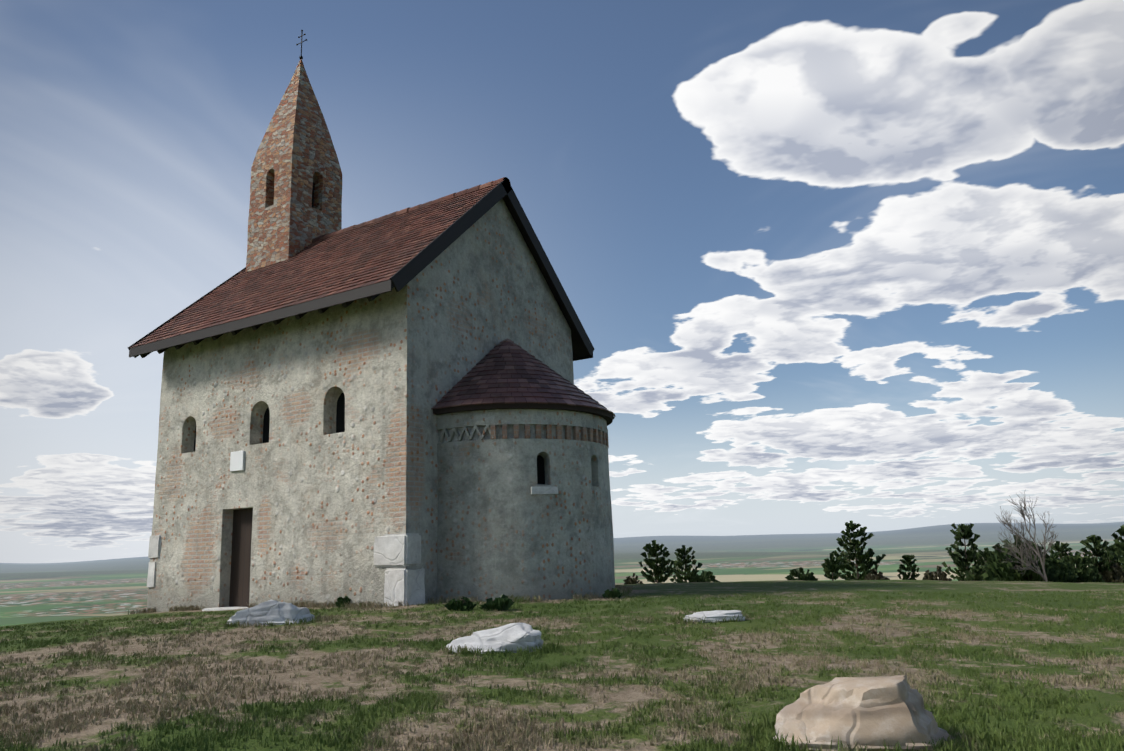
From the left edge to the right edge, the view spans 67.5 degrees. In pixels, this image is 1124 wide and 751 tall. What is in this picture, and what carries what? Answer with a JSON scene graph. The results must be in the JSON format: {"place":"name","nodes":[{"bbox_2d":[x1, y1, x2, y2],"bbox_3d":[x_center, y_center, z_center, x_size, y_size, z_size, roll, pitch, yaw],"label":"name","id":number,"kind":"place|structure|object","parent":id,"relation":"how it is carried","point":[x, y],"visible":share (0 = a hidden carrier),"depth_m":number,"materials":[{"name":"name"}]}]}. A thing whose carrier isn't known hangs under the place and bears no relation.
{"place":"outdoors","nodes":[
{"label":"outdoors","id":0,"kind":"place"},
{"bbox_2d":[0,522,1123,750],"bbox_3d":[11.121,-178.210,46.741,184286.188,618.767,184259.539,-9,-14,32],"label":"terrain","id":1,"kind":"structure","parent":0,"point":[112,590],"depth_m":8.76,"materials":[{"name":"green plant"}]},
{"bbox_2d":[228,600,314,625],"bbox_3d":[-3.945,3.258,11.489,1.179,0.391,0.339,-1,-12,-5],"label":"rock","id":2,"kind":"object","parent":1,"relation":"on","point":[276,612],"visible":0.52,"depth_m":11.36,"materials":[{"name":"stone"}]},
{"bbox_2d":[333,596,350,606],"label":"plant","id":3,"kind":"object","parent":1,"relation":"on","point":[340,601],"visible":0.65,"depth_m":14.42,"materials":[{"name":"green plant"}]},
{"bbox_2d":[128,30,615,612],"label":"church","id":4,"kind":"structure","parent":1,"relation":"on","point":[394,408],"depth_m":15.76,"materials":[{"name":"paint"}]},
{"bbox_2d":[444,596,476,610],"bbox_3d":[-1.496,3.477,12.434,0.399,0.405,0.376,-9,-14,32],"label":"plant","id":5,"kind":"object","parent":1,"relation":"on","point":[463,603],"visible":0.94,"depth_m":12.39,"materials":[{"name":"green plant"}]},
{"bbox_2d":[446,623,542,653],"bbox_3d":[-0.633,2.561,8.136,0.979,0.314,0.377,-4,-12,10],"label":"rock","id":6,"kind":"object","parent":1,"relation":"on","point":[510,636],"visible":0.58,"depth_m":8.04,"materials":[{"name":"stone"}]},
{"bbox_2d":[479,594,514,610],"bbox_3d":[-0.945,3.454,12.427,0.488,0.423,0.524,-9,-14,32],"label":"plant","id":7,"kind":"object","parent":1,"relation":"on","point":[504,602],"visible":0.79,"depth_m":12.32,"materials":[{"name":"green plant"}]},
{"bbox_2d":[602,588,622,598],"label":"plant","id":8,"kind":"object","parent":1,"relation":"on","point":[613,593],"visible":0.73,"depth_m":14.33,"materials":[{"name":"green plant"}]},
{"bbox_2d":[623,573,643,583],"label":"bush","id":9,"kind":"object","parent":1,"relation":"on","point":[628,580],"visible":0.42,"depth_m":32.68,"materials":[{"name":"green plant"}]},
{"bbox_2d":[638,540,674,582],"bbox_3d":[3.568,7.270,31.577,1.345,2.152,1.306,1,-12,-12],"label":"pine","id":10,"kind":"object","parent":1,"relation":"on","point":[660,569],"visible":0.98,"depth_m":31.49,"materials":[{"name":"green plant"}]},
{"bbox_2d":[669,545,705,582],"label":"pine","id":11,"kind":"object","parent":1,"relation":"on","point":[680,563],"visible":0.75,"depth_m":40.35,"materials":[{"name":"green plant"}]},
{"bbox_2d":[690,570,719,581],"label":"bush","id":12,"kind":"object","parent":1,"relation":"on","point":[708,576],"visible":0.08,"depth_m":41.99,"materials":[{"name":"green plant"}]},
{"bbox_2d":[684,610,745,622],"bbox_3d":[1.832,2.893,10.096,0.746,0.150,0.512,0,-12,-8],"label":"rock","id":13,"kind":"object","parent":1,"relation":"on","point":[713,616],"visible":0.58,"depth_m":9.92,"materials":[{"name":"stone"}]},
{"bbox_2d":[785,567,817,580],"bbox_3d":[11.264,9.795,39.632,1.871,1.539,1.928,-9,-14,32],"label":"bush","id":14,"kind":"object","parent":1,"relation":"on","point":[808,576],"visible":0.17,"depth_m":39.46,"materials":[{"name":"green plant"}]},
{"bbox_2d":[821,553,841,580],"bbox_3d":[9.199,6.709,28.568,0.692,1.319,0.856,-4,-12,11],"label":"pine","id":15,"kind":"object","parent":1,"relation":"on","point":[832,565],"visible":0.98,"depth_m":28.46,"materials":[{"name":"green plant"}]},
{"bbox_2d":[831,520,885,579],"bbox_3d":[13.679,8.552,38.795,2.214,3.691,2.099,-9,-14,32],"label":"pine","id":16,"kind":"object","parent":1,"relation":"on","point":[865,562],"visible":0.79,"depth_m":38.86,"materials":[{"name":"green plant"}]},
{"bbox_2d":[773,675,953,750],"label":"rock","id":17,"kind":"object","parent":1,"relation":"on","point":[873,712],"visible":0.81,"depth_m":4.58,"materials":[{"name":"stone"}]},
{"bbox_2d":[864,569,889,579],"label":"bush","id":18,"kind":"object","parent":1,"relation":"on","point":[876,576],"visible":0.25,"depth_m":35.25,"materials":[{"name":"green plant"}]},
{"bbox_2d":[897,554,919,579],"bbox_3d":[16.073,9.444,39.166,1.136,2.167,1.126,-2,-12,2],"label":"pine","id":19,"kind":"object","parent":1,"relation":"on","point":[907,561],"visible":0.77,"depth_m":39.18,"materials":[{"name":"green plant"}]},
{"bbox_2d":[922,566,951,580],"bbox_3d":[15.115,8.233,33.983,1.230,1.089,1.177,-9,-14,32],"label":"bush","id":20,"kind":"object","parent":1,"relation":"on","point":[939,573],"visible":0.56,"depth_m":33.91,"materials":[{"name":"green plant"}]},
{"bbox_2d":[942,523,982,580],"bbox_3d":[17.964,8.281,37.472,1.910,3.409,2.043,-5,-12,15],"label":"pine","id":21,"kind":"object","parent":1,"relation":"on","point":[964,563],"visible":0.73,"depth_m":37.38,"materials":[{"name":"green plant"}]},
{"bbox_2d":[964,566,985,580],"bbox_3d":[17.305,8.450,34.716,1.432,1.159,1.356,6,-14,-35],"label":"bush","id":22,"kind":"object","parent":1,"relation":"on","point":[971,576],"visible":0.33,"depth_m":34.64,"materials":[{"name":"green plant"}]},
{"bbox_2d":[974,547,993,574],"bbox_3d":[17.762,8.168,34.842,1.366,2.050,1.289,-9,-14,32],"label":"pine","id":23,"kind":"object","parent":1,"relation":"on","point":[986,554],"visible":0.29,"depth_m":34.92,"materials":[{"name":"green plant"}]},
{"bbox_2d":[981,535,1059,581],"bbox_3d":[14.921,6.097,27.463,2.262,1.777,2.249,-9,-14,32],"label":"bush","id":24,"kind":"object","parent":1,"relation":"on","point":[995,568],"visible":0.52,"depth_m":26.98,"materials":[{"name":"green plant"}]},
{"bbox_2d":[992,492,1058,581],"bbox_3d":[14.439,5.131,26.121,1.864,3.140,2.153,-9,-14,32],"label":"bare tree","id":25,"kind":"object","parent":1,"relation":"on","point":[1027,557],"visible":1,"depth_m":25.98,"materials":[{"name":"grey plant"}]},
{"bbox_2d":[1048,541,1071,563],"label":"pine","id":26,"kind":"object","parent":1,"relation":"on","point":[1057,547],"visible":0.31,"depth_m":32.41,"materials":[{"name":"green plant"}]},
{"bbox_2d":[1049,551,1078,582],"bbox_3d":[16.048,6.402,27.574,1.514,1.249,1.481,-9,-14,32],"label":"bush","id":27,"kind":"object","parent":1,"relation":"on","point":[1066,572],"visible":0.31,"depth_m":27.14,"materials":[{"name":"green plant"}]},
{"bbox_2d":[1060,551,1104,582],"bbox_3d":[17.452,6.640,28.512,1.568,1.349,1.555,-9,-14,32],"label":"bush","id":28,"kind":"object","parent":1,"relation":"on","point":[1083,572],"visible":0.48,"depth_m":28.12,"materials":[{"name":"green plant"}]},
{"bbox_2d":[1079,535,1118,578],"bbox_3d":[18.973,6.745,29.814,1.420,2.169,1.362,-9,-14,32],"label":"pine","id":29,"kind":"object","parent":1,"relation":"on","point":[1096,540],"visible":0.75,"depth_m":29.67,"materials":[{"name":"green plant"}]},
{"bbox_2d":[1098,560,1123,582],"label":"bush","id":30,"kind":"object","parent":1,"relation":"on","point":[1111,575],"visible":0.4,"depth_m":29.40,"materials":[{"name":"green plant"}]},
{"bbox_2d":[1100,545,1122,579],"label":"pine","id":31,"kind":"object","parent":1,"relation":"on","point":[1112,548],"visible":0.15,"depth_m":34.33,"materials":[{"name":"green plant"}]},
{"bbox_2d":[1111,525,1123,570],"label":"pine","id":32,"kind":"object","parent":1,"relation":"on","point":[1119,546],"visible":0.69,"depth_m":32.44,"materials":[{"name":"green plant"}]},
{"bbox_2d":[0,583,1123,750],"bbox_3d":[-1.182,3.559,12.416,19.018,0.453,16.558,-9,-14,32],"label":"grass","id":33,"kind":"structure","parent":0,"point":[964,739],"depth_m":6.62,"materials":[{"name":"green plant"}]},
{"bbox_2d":[0,0,1123,562],"label":"sky","id":34,"kind":"structure","parent":0,"point":[824,265],"materials":[{"name":"blue"}]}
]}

